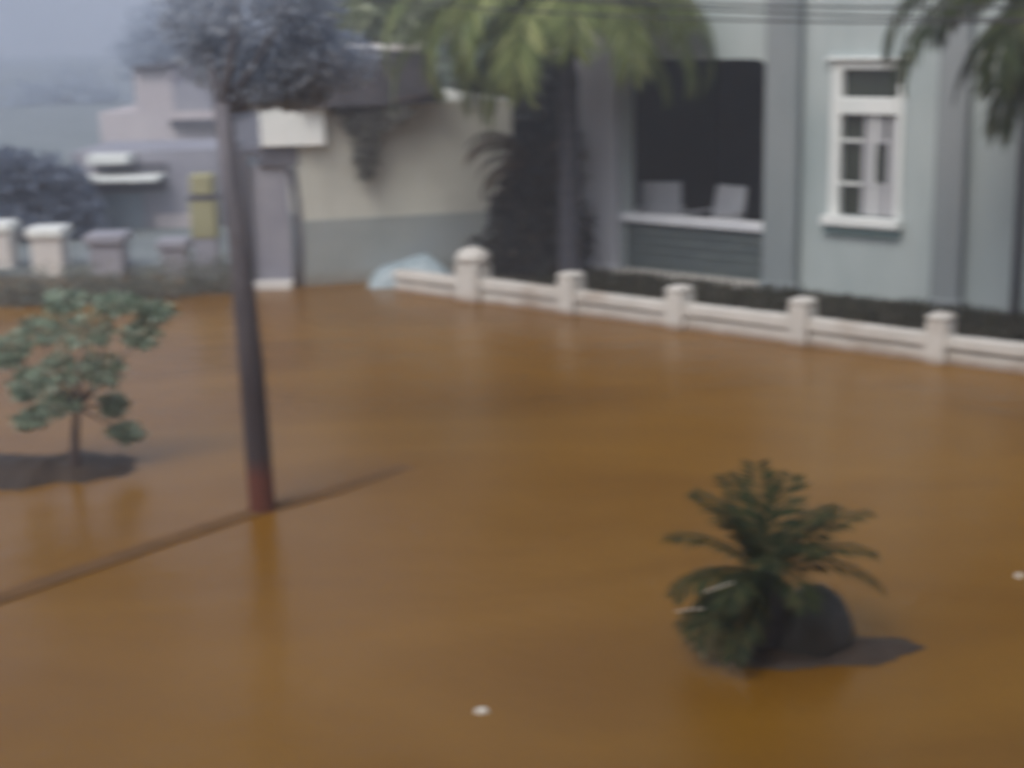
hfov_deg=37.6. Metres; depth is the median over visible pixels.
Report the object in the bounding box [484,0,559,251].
background tree
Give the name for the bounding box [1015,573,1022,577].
litter
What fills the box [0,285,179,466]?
young shrub
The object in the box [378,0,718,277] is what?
palm tree
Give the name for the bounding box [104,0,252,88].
background tree
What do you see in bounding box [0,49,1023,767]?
water
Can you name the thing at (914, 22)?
overhead wire
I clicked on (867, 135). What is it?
window
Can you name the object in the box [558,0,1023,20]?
overhead wire
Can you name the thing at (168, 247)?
gate pillar
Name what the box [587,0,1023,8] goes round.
overhead wire
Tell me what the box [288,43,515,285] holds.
cream house
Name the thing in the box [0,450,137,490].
mud bank
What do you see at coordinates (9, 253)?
white pillar
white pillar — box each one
[0,219,19,268]
[25,224,71,277]
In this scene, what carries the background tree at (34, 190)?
on the ground
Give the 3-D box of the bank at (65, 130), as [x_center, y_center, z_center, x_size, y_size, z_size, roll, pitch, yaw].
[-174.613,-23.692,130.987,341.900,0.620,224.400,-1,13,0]
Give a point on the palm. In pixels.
(763, 590)
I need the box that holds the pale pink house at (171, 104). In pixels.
[99,59,260,159]
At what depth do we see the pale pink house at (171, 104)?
35.47 m
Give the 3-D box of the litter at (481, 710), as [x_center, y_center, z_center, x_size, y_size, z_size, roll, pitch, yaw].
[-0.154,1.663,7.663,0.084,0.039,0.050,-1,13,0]
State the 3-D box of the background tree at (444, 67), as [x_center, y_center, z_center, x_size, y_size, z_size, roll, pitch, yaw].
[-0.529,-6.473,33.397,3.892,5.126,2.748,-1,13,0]
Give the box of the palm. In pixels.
[660,458,887,670]
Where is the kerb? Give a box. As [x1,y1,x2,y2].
[0,464,413,603]
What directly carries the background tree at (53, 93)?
on the ground
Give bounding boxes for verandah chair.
[633,182,684,214]
[683,184,747,219]
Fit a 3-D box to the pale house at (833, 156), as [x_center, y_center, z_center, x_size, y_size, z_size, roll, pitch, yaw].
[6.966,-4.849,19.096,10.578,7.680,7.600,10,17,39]
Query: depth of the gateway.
20.26 m
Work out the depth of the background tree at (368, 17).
24.91 m
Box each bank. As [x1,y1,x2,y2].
[0,48,447,277]
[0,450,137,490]
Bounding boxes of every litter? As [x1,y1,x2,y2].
[474,707,488,714]
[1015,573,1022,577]
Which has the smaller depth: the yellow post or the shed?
the yellow post
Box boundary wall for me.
[393,246,1023,374]
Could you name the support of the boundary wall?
on the ground
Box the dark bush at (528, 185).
[464,114,596,276]
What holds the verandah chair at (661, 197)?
on the pale house at (833, 156)
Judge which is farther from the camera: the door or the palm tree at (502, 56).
the door
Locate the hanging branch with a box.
[327,91,441,181]
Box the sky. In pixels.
[0,0,577,56]
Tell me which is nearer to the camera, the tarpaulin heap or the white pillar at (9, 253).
the tarpaulin heap
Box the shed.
[71,138,242,228]
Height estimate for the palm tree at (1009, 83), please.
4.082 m
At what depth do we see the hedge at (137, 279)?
19.74 m
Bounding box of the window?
[820,57,912,238]
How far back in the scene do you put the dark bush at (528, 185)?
19.83 m
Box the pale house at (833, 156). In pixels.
[578,0,1023,315]
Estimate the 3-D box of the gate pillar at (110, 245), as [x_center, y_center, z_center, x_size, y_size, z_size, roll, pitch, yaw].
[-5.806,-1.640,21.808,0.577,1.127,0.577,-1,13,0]
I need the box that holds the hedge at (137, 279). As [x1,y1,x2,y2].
[0,248,258,308]
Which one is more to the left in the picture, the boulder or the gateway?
the gateway
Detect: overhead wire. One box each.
[384,0,1023,23]
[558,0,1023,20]
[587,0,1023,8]
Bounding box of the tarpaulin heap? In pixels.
[368,253,454,288]
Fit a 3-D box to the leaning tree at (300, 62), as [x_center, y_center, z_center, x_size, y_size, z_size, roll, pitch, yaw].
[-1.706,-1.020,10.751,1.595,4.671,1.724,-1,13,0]
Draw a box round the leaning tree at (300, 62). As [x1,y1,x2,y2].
[151,0,379,512]
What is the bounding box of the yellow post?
[187,172,222,282]
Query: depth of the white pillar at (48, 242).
21.65 m
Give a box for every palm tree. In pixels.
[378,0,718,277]
[879,0,1023,155]
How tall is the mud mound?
0.082 m
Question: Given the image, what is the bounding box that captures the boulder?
[777,584,854,657]
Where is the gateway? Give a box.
[237,107,325,289]
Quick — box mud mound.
[724,636,926,670]
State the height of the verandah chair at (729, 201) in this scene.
1.060 m
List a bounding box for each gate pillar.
[83,229,132,277]
[156,236,192,276]
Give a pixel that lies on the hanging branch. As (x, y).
(367, 122)
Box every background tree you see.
[0,64,135,107]
[0,144,109,242]
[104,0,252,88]
[297,0,448,53]
[434,0,555,93]
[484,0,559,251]
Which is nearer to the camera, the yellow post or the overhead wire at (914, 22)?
the overhead wire at (914, 22)
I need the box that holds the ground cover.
[505,264,1023,341]
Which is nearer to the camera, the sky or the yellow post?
the yellow post
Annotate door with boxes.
[85,193,144,228]

